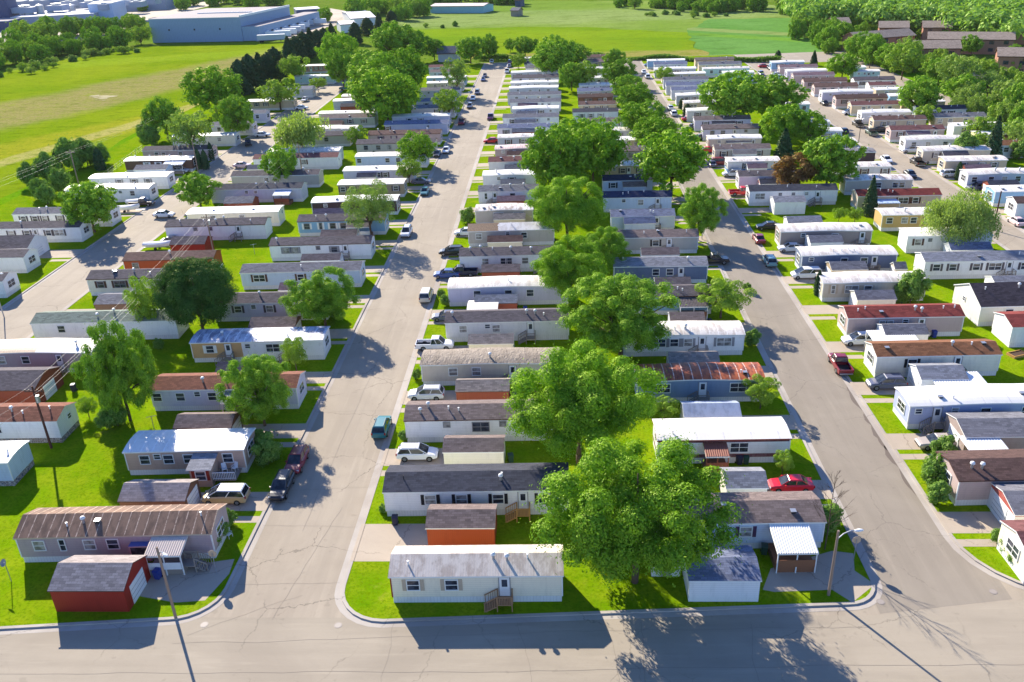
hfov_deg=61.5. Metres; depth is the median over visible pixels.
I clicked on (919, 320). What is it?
door
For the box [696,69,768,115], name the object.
shade tree
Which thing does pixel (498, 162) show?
mobile home
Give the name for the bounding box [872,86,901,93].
mobile home
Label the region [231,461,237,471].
lawn chair
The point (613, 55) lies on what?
shade tree
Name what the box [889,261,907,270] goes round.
shed
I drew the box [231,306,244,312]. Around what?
window
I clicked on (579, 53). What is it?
shade tree
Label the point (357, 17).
storage barn
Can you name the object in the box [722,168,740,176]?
parked car
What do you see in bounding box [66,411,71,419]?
window
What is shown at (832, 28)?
shade tree
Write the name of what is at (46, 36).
young tree
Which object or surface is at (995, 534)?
shrub
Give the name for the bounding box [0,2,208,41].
factory yard
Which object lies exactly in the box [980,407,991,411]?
window
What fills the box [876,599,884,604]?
manhole cover
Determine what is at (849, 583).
pavement
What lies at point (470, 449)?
shed
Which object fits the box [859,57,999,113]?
park verge
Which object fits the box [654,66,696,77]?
mobile home
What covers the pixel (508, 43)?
shade tree
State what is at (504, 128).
mobile home
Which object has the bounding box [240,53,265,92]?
spruce tree
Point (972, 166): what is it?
shed
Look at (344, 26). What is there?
storage barn
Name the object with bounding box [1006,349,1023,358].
planter box
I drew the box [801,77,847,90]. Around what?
mobile home
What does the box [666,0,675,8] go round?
maple tree
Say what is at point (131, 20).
young tree
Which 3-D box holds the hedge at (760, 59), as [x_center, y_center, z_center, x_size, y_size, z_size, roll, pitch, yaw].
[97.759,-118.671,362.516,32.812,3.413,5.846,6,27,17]
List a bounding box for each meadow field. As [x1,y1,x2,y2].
[0,42,283,197]
[387,1,790,31]
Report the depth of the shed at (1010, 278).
133.28 m
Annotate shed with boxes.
[47,555,150,611]
[93,292,153,309]
[117,479,201,505]
[133,164,172,171]
[169,236,213,250]
[172,412,242,429]
[215,361,244,371]
[223,196,259,206]
[246,164,268,169]
[248,316,301,327]
[278,282,299,290]
[300,253,343,261]
[313,208,343,213]
[320,229,359,235]
[322,120,343,124]
[340,103,360,109]
[356,172,377,178]
[425,504,496,544]
[442,435,505,463]
[455,378,510,399]
[467,300,497,309]
[468,333,514,347]
[474,294,517,308]
[481,264,520,276]
[487,235,522,246]
[493,213,525,222]
[496,195,525,202]
[500,178,525,184]
[504,164,527,169]
[507,150,527,155]
[512,128,534,133]
[514,119,535,123]
[516,111,536,113]
[518,103,537,105]
[622,181,645,190]
[623,217,655,229]
[640,247,679,256]
[651,567,679,575]
[654,277,691,284]
[666,351,719,362]
[667,311,705,320]
[680,400,741,417]
[682,545,761,601]
[712,121,735,123]
[719,467,768,491]
[726,140,751,143]
[732,149,756,156]
[745,163,767,169]
[757,178,788,184]
[769,195,806,214]
[783,215,822,223]
[804,234,843,245]
[825,261,867,271]
[848,290,896,304]
[876,323,929,339]
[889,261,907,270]
[905,130,930,135]
[906,363,968,385]
[941,151,968,155]
[943,242,993,250]
[962,164,991,168]
[981,180,1019,192]
[984,275,1023,282]
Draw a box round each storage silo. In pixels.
[35,4,44,13]
[68,4,75,10]
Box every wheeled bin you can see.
[70,383,77,391]
[152,567,162,579]
[391,514,398,525]
[507,452,513,462]
[735,455,742,464]
[743,455,749,464]
[760,542,767,554]
[930,330,937,337]
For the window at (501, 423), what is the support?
in the mobile home at (432, 421)
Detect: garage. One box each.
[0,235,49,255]
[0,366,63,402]
[987,482,1023,524]
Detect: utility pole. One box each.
[24,386,52,448]
[66,150,78,183]
[191,140,198,172]
[201,214,213,249]
[993,191,1001,225]
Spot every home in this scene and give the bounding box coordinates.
[0,220,92,241]
[0,249,40,272]
[0,272,20,297]
[0,338,100,375]
[0,402,79,442]
[0,440,34,485]
[11,206,121,226]
[13,503,229,574]
[30,308,188,339]
[64,182,158,201]
[85,268,194,295]
[88,171,175,188]
[122,250,222,268]
[122,428,255,486]
[124,154,196,173]
[142,145,218,160]
[150,371,306,418]
[164,215,272,241]
[171,132,240,145]
[186,205,285,225]
[189,326,330,365]
[211,121,257,134]
[211,181,307,204]
[218,291,329,321]
[230,167,323,187]
[239,260,365,289]
[249,98,297,109]
[252,109,270,122]
[252,152,341,168]
[262,85,315,98]
[268,235,375,260]
[270,146,343,159]
[292,129,353,146]
[294,73,335,84]
[297,212,388,235]
[302,64,327,72]
[311,194,400,214]
[314,125,359,135]
[318,110,377,123]
[320,113,377,127]
[332,98,373,109]
[337,178,407,196]
[341,94,354,97]
[342,165,416,182]
[355,138,437,153]
[355,151,429,167]
[368,127,442,144]
[382,462,568,522]
[384,119,449,133]
[388,544,563,611]
[391,113,451,125]
[403,399,553,442]
[411,104,456,117]
[416,97,458,108]
[418,87,461,97]
[420,347,559,385]
[426,75,466,84]
[426,81,464,90]
[428,64,452,74]
[430,69,449,75]
[444,308,568,343]
[447,275,567,305]
[459,245,554,273]
[467,221,553,246]
[475,203,533,222]
[478,182,538,203]
[482,169,535,184]
[488,155,547,173]
[494,144,528,155]
[497,123,553,133]
[497,133,538,144]
[502,113,558,124]
[507,91,560,104]
[509,85,558,91]
[510,80,557,85]
[510,97,560,111]
[511,69,557,80]
[512,73,558,84]
[512,104,558,113]
[525,65,550,69]
[572,107,618,122]
[577,87,613,97]
[578,93,612,106]
[579,59,603,66]
[579,82,611,87]
[579,100,616,107]
[583,76,608,82]
[586,54,605,58]
[586,117,624,129]
[601,174,652,190]
[603,190,671,211]
[604,160,647,174]
[609,208,675,229]
[612,127,632,135]
[613,256,708,283]
[616,229,698,253]
[617,136,638,145]
[622,320,745,356]
[623,145,645,160]
[634,362,765,401]
[635,284,711,320]
[647,58,684,68]
[652,416,791,473]
[654,61,686,66]
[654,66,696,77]
[661,71,705,82]
[662,76,708,88]
[665,81,710,94]
[670,86,700,99]
[675,92,712,105]
[679,491,826,572]
[682,100,715,109]
[685,107,735,121]
[692,115,750,130]
[694,56,734,67]
[697,61,741,70]
[701,122,759,140]
[702,66,749,77]
[706,134,761,146]
[712,143,771,156]
[721,69,754,80]
[724,156,779,170]
[735,170,794,188]
[745,183,838,206]
[769,60,804,70]
[775,222,872,245]
[777,64,817,75]
[783,101,810,114]
[784,68,827,79]
[791,71,834,84]
[795,245,897,271]
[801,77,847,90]
[810,127,842,137]
[811,82,858,96]
[815,271,925,301]
[819,88,873,101]
[819,137,856,150]
[832,93,887,108]
[832,161,891,174]
[837,303,965,335]
[839,174,913,194]
[844,147,876,161]
[847,100,899,115]
[850,68,879,77]
[850,75,895,88]
[850,188,941,210]
[857,108,911,123]
[863,339,1002,376]
[865,81,896,88]
[868,115,926,127]
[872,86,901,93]
[873,207,946,230]
[885,124,945,141]
[886,93,899,99]
[893,383,1023,434]
[897,99,945,108]
[897,227,993,252]
[899,134,959,152]
[912,104,966,114]
[913,250,1023,278]
[916,143,991,163]
[929,112,986,128]
[935,449,1023,505]
[937,155,1007,170]
[943,411,1023,449]
[946,122,1004,135]
[952,281,1023,325]
[958,167,1023,187]
[971,130,1005,144]
[984,185,1023,206]
[991,311,1023,346]
[993,139,1022,157]
[996,520,1023,583]
[1004,196,1023,218]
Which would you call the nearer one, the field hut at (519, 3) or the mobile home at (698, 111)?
the mobile home at (698, 111)
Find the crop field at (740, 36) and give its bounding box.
[687,18,822,54]
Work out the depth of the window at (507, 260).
151.13 m
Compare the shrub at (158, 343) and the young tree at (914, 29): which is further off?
the young tree at (914, 29)
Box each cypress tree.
[194,148,202,169]
[200,149,209,169]
[207,142,214,160]
[678,98,683,108]
[813,270,821,295]
[954,161,962,179]
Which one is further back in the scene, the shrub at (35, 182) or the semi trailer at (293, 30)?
the semi trailer at (293, 30)
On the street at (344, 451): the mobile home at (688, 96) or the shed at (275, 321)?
the mobile home at (688, 96)
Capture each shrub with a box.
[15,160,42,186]
[27,176,48,196]
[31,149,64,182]
[33,184,55,204]
[47,165,73,191]
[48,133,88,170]
[68,54,77,61]
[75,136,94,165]
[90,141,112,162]
[93,410,112,428]
[96,399,129,428]
[133,48,140,52]
[135,121,144,139]
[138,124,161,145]
[153,338,164,348]
[222,522,229,535]
[226,508,237,526]
[250,429,284,467]
[254,427,267,443]
[379,503,386,512]
[397,430,407,440]
[412,367,420,378]
[437,288,445,297]
[440,294,449,305]
[459,207,474,222]
[661,9,669,14]
[702,13,709,17]
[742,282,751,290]
[744,327,761,345]
[822,502,843,526]
[822,504,841,537]
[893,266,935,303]
[895,280,909,303]
[920,450,947,485]
[926,477,951,504]
[930,431,958,458]
[953,129,980,147]
[990,527,1000,545]
[1005,554,1012,562]
[1010,139,1023,158]
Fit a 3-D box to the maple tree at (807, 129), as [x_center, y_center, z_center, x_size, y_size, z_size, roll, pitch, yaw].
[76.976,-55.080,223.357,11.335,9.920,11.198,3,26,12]
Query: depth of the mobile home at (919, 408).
100.40 m
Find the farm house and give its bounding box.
[437,46,459,61]
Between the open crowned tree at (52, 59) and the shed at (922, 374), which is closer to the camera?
the shed at (922, 374)
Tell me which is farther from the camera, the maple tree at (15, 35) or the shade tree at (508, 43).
the maple tree at (15, 35)
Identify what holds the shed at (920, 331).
on the lawn at (1010, 370)
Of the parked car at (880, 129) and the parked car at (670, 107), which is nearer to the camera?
the parked car at (880, 129)
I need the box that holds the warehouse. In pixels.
[148,5,319,42]
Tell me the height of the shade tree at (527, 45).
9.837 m
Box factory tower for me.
[0,0,19,17]
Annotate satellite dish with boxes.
[0,559,11,580]
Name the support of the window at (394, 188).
in the mobile home at (396, 185)
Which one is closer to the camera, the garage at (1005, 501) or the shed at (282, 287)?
the garage at (1005, 501)
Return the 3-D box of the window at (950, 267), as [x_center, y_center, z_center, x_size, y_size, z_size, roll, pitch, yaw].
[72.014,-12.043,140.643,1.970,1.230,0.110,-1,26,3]
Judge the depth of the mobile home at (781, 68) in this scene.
325.03 m
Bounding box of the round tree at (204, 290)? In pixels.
[149,256,239,328]
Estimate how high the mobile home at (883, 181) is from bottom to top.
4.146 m
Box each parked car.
[152,210,175,217]
[160,236,171,240]
[173,166,188,171]
[201,483,250,505]
[232,161,251,167]
[245,138,251,145]
[254,131,270,136]
[268,469,294,500]
[285,445,309,474]
[295,105,308,109]
[301,96,308,101]
[371,415,391,437]
[395,442,438,461]
[401,224,412,236]
[407,384,444,400]
[411,177,430,184]
[419,287,433,301]
[420,186,429,195]
[431,309,453,321]
[433,150,440,156]
[433,268,459,278]
[438,244,464,255]
[442,146,449,153]
[454,227,467,235]
[467,102,472,107]
[483,137,497,142]
[667,105,673,109]
[670,110,676,115]
[701,146,711,151]
[707,160,716,167]
[710,157,724,163]
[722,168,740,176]
[752,233,765,243]
[755,221,779,230]
[758,70,764,75]
[762,254,777,266]
[767,474,814,490]
[777,242,802,252]
[790,266,821,279]
[820,100,828,105]
[840,330,872,346]
[842,109,849,114]
[842,127,848,133]
[865,373,907,390]
[875,126,885,131]
[879,155,892,162]
[900,146,916,152]
[903,169,917,177]
[914,433,956,450]
[939,168,955,177]
[965,181,982,190]
[1007,216,1023,226]
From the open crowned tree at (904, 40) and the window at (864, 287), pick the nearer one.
the window at (864, 287)
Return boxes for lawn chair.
[221,462,227,471]
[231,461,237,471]
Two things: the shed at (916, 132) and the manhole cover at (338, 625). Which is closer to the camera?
the manhole cover at (338, 625)
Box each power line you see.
[29,218,209,391]
[202,153,294,219]
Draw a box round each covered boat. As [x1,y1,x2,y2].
[118,203,143,212]
[125,197,148,203]
[142,240,170,250]
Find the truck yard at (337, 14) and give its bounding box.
[269,8,344,40]
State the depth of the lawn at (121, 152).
209.41 m
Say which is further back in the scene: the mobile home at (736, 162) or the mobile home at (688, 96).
the mobile home at (688, 96)
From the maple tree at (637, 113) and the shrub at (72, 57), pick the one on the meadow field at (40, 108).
the shrub at (72, 57)
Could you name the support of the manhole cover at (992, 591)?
on the street at (930, 567)
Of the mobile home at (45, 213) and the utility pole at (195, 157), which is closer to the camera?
the mobile home at (45, 213)
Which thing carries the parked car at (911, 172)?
on the street at (344, 451)
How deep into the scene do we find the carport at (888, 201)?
172.57 m
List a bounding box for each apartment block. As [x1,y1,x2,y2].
[828,17,851,25]
[841,28,916,50]
[877,21,909,29]
[913,40,961,60]
[920,21,952,39]
[927,31,1015,54]
[973,69,1006,90]
[995,47,1023,71]
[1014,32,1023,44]
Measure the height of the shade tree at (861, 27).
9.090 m
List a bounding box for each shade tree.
[0,53,5,68]
[22,32,42,41]
[25,42,50,60]
[31,15,60,36]
[37,47,54,61]
[53,180,118,232]
[55,35,64,54]
[58,14,80,35]
[59,30,75,50]
[68,316,158,420]
[80,31,106,50]
[99,36,113,49]
[105,25,132,47]
[129,14,145,27]
[137,5,148,10]
[140,96,183,138]
[172,171,223,206]
[173,0,191,9]
[191,0,201,5]
[204,0,217,5]
[210,91,254,131]
[211,354,294,425]
[229,0,242,4]
[257,144,297,182]
[261,0,275,5]
[267,0,285,5]
[278,265,363,325]
[322,48,355,86]
[342,51,415,88]
[343,0,365,11]
[345,46,385,82]
[370,20,411,54]
[391,27,433,55]
[392,2,413,20]
[424,38,445,59]
[431,0,443,3]
[443,0,455,2]
[453,36,488,63]
[481,33,499,57]
[503,38,513,51]
[510,36,538,54]
[528,41,575,72]
[539,34,578,62]
[555,270,692,356]
[558,62,585,90]
[566,43,590,65]
[585,226,632,274]
[600,58,638,87]
[601,48,626,65]
[609,73,647,96]
[613,0,623,7]
[648,0,653,7]
[676,1,687,11]
[678,182,728,239]
[690,1,702,10]
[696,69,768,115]
[713,0,730,12]
[725,0,741,11]
[744,72,810,115]
[754,0,767,11]
[775,2,785,14]
[787,17,806,39]
[796,131,868,183]
[804,16,825,29]
[806,20,827,44]
[813,27,832,48]
[819,23,840,47]
[820,37,840,53]
[825,16,841,22]
[825,19,843,26]
[834,20,855,41]
[843,30,874,58]
[855,21,871,31]
[858,33,884,67]
[873,42,906,71]
[876,32,886,42]
[896,75,944,110]
[916,28,921,38]
[919,57,958,83]
[939,73,986,99]
[961,34,984,55]
[978,20,1000,31]
[999,81,1023,106]
[1003,116,1023,131]
[1007,97,1023,121]
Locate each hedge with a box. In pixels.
[475,53,531,60]
[627,53,693,60]
[718,55,784,61]
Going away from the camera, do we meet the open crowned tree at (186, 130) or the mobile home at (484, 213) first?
the mobile home at (484, 213)
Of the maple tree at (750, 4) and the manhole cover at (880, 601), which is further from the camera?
the maple tree at (750, 4)
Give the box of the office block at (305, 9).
[294,6,320,16]
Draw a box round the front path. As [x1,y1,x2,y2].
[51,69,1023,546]
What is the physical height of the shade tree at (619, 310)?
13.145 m
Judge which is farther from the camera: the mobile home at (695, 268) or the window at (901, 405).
the mobile home at (695, 268)
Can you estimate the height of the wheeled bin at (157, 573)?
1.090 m
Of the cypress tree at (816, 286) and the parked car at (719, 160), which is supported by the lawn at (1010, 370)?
the cypress tree at (816, 286)
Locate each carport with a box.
[864,330,918,346]
[877,199,900,206]
[932,371,986,384]
[957,435,1008,449]
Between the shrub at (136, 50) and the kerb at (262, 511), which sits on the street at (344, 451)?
the kerb at (262, 511)
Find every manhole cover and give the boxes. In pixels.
[200,622,207,627]
[334,622,341,627]
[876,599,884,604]
[989,589,997,593]
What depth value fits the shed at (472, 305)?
132.92 m
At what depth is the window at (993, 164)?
195.36 m
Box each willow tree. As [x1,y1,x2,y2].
[271,108,333,147]
[917,185,1004,245]
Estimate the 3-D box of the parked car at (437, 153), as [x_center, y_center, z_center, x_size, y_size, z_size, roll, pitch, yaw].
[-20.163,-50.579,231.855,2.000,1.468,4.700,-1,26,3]
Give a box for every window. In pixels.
[0,356,6,363]
[6,231,15,234]
[7,277,15,288]
[18,216,27,220]
[20,356,30,363]
[22,230,31,234]
[28,254,35,263]
[30,216,39,220]
[31,540,46,550]
[40,216,49,220]
[43,230,52,235]
[52,229,66,235]
[55,215,64,220]
[56,325,65,332]
[57,539,67,550]
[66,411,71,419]
[82,539,96,549]
[83,225,89,233]
[94,281,106,287]
[105,539,120,549]
[111,280,128,287]
[113,210,118,218]
[115,179,123,182]
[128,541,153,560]
[130,179,137,182]
[132,263,139,268]
[138,455,150,464]
[144,179,151,182]
[152,393,162,401]
[152,454,161,459]
[162,454,174,463]
[175,393,185,400]
[182,454,192,463]
[191,471,210,480]
[193,391,200,396]
[202,345,217,352]
[206,392,217,400]
[216,516,223,539]
[221,453,233,462]
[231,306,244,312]
[244,343,250,348]
[247,438,253,457]
[251,274,267,281]
[262,343,282,351]
[263,305,275,312]
[281,247,289,253]
[290,247,300,253]
[295,274,306,280]
[299,379,304,395]
[302,223,311,229]
[317,222,324,229]
[325,334,328,347]
[328,223,337,228]
[329,246,339,252]
[338,187,346,191]
[338,223,347,228]
[382,172,389,176]
[391,186,399,190]
[402,580,424,590]
[420,495,439,504]
[440,579,462,590]
[443,422,450,427]
[448,368,457,375]
[452,494,470,503]
[459,325,467,332]
[471,367,480,375]
[472,422,489,431]
[473,290,480,296]
[475,233,481,239]
[482,258,488,263]
[484,324,490,328]
[488,494,507,503]
[492,324,500,331]
[499,421,506,426]
[500,258,504,263]
[504,290,511,293]
[505,258,511,263]
[519,139,529,143]
[521,232,526,237]
[521,257,528,263]
[526,289,533,296]
[534,493,553,503]
[609,183,617,187]
[619,168,626,172]
[628,152,636,157]
[638,199,643,204]
[650,240,660,245]
[652,269,659,275]
[653,338,668,346]
[654,384,670,392]
[666,268,673,275]
[667,338,681,346]
[681,338,695,346]
[714,337,734,346]
[720,151,727,155]
[729,382,746,391]
[729,442,748,452]
[735,526,756,536]
[755,193,764,199]
[757,150,762,155]
[796,252,799,263]
[828,285,838,293]
[839,312,845,325]
[842,285,861,292]
[860,169,868,173]
[860,257,867,263]
[861,285,874,289]
[866,349,873,364]
[880,168,889,173]
[886,217,892,223]
[892,182,898,187]
[896,132,904,136]
[896,197,910,203]
[897,396,905,414]
[898,182,904,187]
[901,217,908,223]
[904,359,920,367]
[910,197,920,202]
[910,217,917,223]
[912,239,924,245]
[914,408,922,414]
[930,264,942,270]
[931,153,940,157]
[944,466,951,485]
[946,264,959,270]
[951,407,959,411]
[969,263,982,270]
[971,177,977,182]
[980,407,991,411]
[985,262,1004,270]
[990,162,998,167]
[1005,536,1020,561]
[1007,202,1013,210]
[1017,262,1023,269]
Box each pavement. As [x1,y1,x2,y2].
[140,559,233,601]
[763,551,870,600]
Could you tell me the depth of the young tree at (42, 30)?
542.61 m
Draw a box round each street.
[0,51,1023,617]
[0,598,1023,681]
[624,59,1011,613]
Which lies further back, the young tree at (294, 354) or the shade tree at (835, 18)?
the shade tree at (835, 18)
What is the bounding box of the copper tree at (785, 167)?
[770,152,818,183]
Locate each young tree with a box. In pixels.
[0,43,14,62]
[5,17,30,36]
[16,62,27,70]
[20,39,39,56]
[22,30,37,39]
[28,20,55,37]
[28,61,40,67]
[43,33,60,43]
[49,62,57,66]
[58,19,79,34]
[68,16,83,34]
[75,396,99,416]
[102,48,111,53]
[114,46,124,53]
[119,46,130,52]
[121,13,139,30]
[122,271,159,321]
[127,23,152,43]
[254,77,301,109]
[275,53,309,75]
[279,337,307,370]
[308,77,326,91]
[342,125,367,142]
[367,7,379,18]
[391,0,407,6]
[395,158,421,183]
[402,0,420,9]
[407,1,423,16]
[430,87,466,112]
[509,53,528,68]
[573,57,600,82]
[627,0,642,8]
[649,394,682,418]
[654,67,675,81]
[694,275,760,317]
[741,374,781,408]
[773,449,794,473]
[790,10,807,21]
[801,19,812,37]
[802,18,811,37]
[832,207,847,221]
[847,207,864,221]
[883,44,925,79]
[903,37,922,52]
[909,22,918,33]
[913,104,941,121]
[920,50,937,75]
[932,48,948,57]
[933,51,960,65]
[963,116,1002,130]
[970,131,989,144]
[972,57,1000,74]
[985,101,1017,122]
[986,118,1018,134]
[993,66,1022,91]
[1004,69,1023,81]
[1014,69,1023,83]
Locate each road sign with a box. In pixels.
[208,550,216,573]
[852,537,860,559]
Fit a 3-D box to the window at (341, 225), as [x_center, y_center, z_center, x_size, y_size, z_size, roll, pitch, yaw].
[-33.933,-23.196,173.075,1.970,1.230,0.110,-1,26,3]
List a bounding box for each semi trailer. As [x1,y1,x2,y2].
[257,34,285,42]
[265,30,290,35]
[273,28,296,35]
[282,26,300,31]
[290,24,304,29]
[314,18,326,24]
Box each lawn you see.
[0,63,483,625]
[0,73,328,306]
[0,133,136,204]
[345,63,870,618]
[641,55,1023,580]
[804,62,1023,227]
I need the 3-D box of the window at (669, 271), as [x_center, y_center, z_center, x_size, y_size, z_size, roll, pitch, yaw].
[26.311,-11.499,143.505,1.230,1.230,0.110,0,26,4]
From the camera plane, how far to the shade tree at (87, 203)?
177.12 m
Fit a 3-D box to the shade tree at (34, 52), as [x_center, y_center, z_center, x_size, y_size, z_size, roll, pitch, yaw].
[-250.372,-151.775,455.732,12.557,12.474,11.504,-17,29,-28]
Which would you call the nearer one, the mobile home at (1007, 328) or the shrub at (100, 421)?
the shrub at (100, 421)
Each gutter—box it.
[0,63,485,634]
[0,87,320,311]
[334,63,881,627]
[639,55,1023,589]
[767,64,1023,232]
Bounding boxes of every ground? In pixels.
[0,0,1023,170]
[91,95,115,98]
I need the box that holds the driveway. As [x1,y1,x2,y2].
[39,67,1004,560]
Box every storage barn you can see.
[336,20,355,32]
[342,10,375,25]
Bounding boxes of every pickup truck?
[128,197,155,206]
[415,335,454,350]
[451,264,477,277]
[458,118,465,124]
[487,113,493,119]
[707,252,729,264]
[728,186,745,195]
[828,353,853,374]
[852,119,864,126]
[865,127,877,135]
[909,156,925,165]
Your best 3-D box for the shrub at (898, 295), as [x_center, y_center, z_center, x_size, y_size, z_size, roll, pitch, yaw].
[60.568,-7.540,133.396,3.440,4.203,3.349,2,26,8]
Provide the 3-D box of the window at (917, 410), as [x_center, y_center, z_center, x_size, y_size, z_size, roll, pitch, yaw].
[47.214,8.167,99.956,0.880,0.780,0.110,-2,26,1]
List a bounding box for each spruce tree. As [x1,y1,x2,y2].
[51,151,65,171]
[93,147,106,170]
[230,59,254,95]
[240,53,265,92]
[253,52,271,86]
[260,52,283,81]
[267,46,289,79]
[281,36,300,64]
[289,35,307,61]
[296,31,315,58]
[306,27,319,55]
[312,29,322,47]
[319,27,330,45]
[328,22,337,41]
[348,21,363,43]
[359,17,374,35]
[374,12,382,28]
[385,10,397,25]
[682,103,690,116]
[773,128,793,159]
[809,50,817,64]
[861,175,878,217]
[986,115,1002,154]
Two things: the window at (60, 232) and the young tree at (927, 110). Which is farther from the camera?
the young tree at (927, 110)
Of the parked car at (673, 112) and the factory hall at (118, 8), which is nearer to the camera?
the parked car at (673, 112)
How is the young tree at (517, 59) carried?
on the lawn at (367, 589)
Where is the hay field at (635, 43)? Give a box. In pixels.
[415,27,708,58]
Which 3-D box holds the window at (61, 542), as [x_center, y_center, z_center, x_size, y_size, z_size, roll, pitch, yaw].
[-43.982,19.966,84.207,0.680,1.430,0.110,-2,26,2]
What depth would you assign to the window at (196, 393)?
110.39 m
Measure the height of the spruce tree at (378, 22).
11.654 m
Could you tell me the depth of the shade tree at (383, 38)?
387.89 m
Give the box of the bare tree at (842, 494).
[808,470,856,549]
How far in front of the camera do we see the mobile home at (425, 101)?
289.27 m
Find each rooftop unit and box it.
[11,5,37,13]
[16,0,28,5]
[28,0,49,5]
[46,3,69,10]
[60,0,78,5]
[79,0,97,7]
[97,2,109,9]
[113,0,132,5]
[129,0,147,7]
[141,0,161,4]
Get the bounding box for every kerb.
[0,63,484,629]
[0,86,320,308]
[341,74,874,622]
[641,55,1023,584]
[768,62,1023,230]
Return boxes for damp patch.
[834,368,915,494]
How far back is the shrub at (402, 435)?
102.39 m
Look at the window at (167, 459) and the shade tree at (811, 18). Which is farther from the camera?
the shade tree at (811, 18)
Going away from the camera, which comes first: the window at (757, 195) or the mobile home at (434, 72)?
the window at (757, 195)
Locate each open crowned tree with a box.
[25,66,35,73]
[49,56,58,62]
[80,50,89,55]
[85,49,96,55]
[157,109,213,146]
[339,174,396,234]
[440,57,470,86]
[897,35,924,53]
[903,53,921,71]
[935,51,982,82]
[948,94,971,110]
[951,80,984,97]
[951,85,980,110]
[964,92,992,112]
[974,69,1005,96]
[981,77,1023,101]
[987,98,1023,122]
[1002,120,1023,139]
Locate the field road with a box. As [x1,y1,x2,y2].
[325,17,343,26]
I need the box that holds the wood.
[779,0,1023,39]
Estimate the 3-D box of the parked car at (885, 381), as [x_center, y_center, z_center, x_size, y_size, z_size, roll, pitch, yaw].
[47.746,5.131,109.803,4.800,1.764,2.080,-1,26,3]
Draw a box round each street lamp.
[155,547,176,617]
[827,529,863,595]
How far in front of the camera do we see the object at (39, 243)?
167.65 m
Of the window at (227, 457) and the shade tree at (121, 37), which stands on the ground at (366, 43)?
the shade tree at (121, 37)
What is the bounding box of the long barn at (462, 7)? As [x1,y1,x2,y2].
[430,3,493,12]
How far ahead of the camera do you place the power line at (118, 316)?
125.33 m
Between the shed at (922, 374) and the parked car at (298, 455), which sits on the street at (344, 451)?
the parked car at (298, 455)
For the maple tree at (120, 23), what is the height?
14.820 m
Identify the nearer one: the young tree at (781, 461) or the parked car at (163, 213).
the young tree at (781, 461)
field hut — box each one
[510,7,523,15]
[514,0,523,6]
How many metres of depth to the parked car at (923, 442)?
97.07 m
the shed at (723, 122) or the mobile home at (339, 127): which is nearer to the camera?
the shed at (723, 122)
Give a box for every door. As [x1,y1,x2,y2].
[32,229,38,234]
[34,243,43,255]
[43,377,56,399]
[54,354,64,367]
[129,567,146,603]
[187,484,199,503]
[224,343,233,356]
[232,415,241,427]
[235,226,241,235]
[342,245,348,255]
[492,192,496,201]
[498,577,510,595]
[508,365,516,377]
[517,492,528,508]
[527,322,533,335]
[626,167,630,173]
[655,198,659,207]
[655,217,659,227]
[666,238,671,246]
[678,267,684,276]
[698,337,706,350]
[698,382,707,396]
[770,201,773,212]
[814,191,820,200]
[849,295,855,304]
[858,232,865,242]
[870,256,877,266]
[908,371,918,385]
[917,318,925,322]
[931,407,942,422]
[948,423,958,441]
[953,356,962,363]
[990,493,1006,524]
[1005,261,1013,273]
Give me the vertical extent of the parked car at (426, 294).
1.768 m
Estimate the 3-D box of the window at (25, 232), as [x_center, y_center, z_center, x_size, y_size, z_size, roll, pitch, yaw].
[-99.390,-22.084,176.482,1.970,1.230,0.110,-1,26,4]
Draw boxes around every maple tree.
[1,27,24,43]
[4,38,19,48]
[5,43,23,63]
[37,35,65,55]
[63,37,81,54]
[68,38,84,53]
[77,26,102,46]
[81,15,100,31]
[93,16,112,34]
[102,16,126,33]
[177,64,244,112]
[242,0,260,6]
[313,31,358,66]
[317,6,332,20]
[347,65,425,120]
[361,0,383,11]
[378,0,390,12]
[386,44,428,92]
[395,130,438,162]
[416,0,432,15]
[493,0,502,4]
[500,0,514,3]
[501,328,671,464]
[517,121,589,186]
[518,419,752,590]
[524,173,607,237]
[529,232,614,297]
[545,116,613,148]
[562,116,631,184]
[612,98,670,135]
[615,82,657,110]
[629,115,682,145]
[630,126,710,194]
[652,0,661,7]
[657,0,666,7]
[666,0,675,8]
[679,0,696,9]
[699,0,711,11]
[706,2,719,12]
[740,0,746,8]
[745,0,762,10]
[758,101,809,141]
[789,109,829,146]
[825,52,861,76]
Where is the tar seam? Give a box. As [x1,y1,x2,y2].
[101,220,1023,681]
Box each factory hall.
[0,18,21,30]
[10,8,98,23]
[19,0,177,14]
[87,0,126,21]

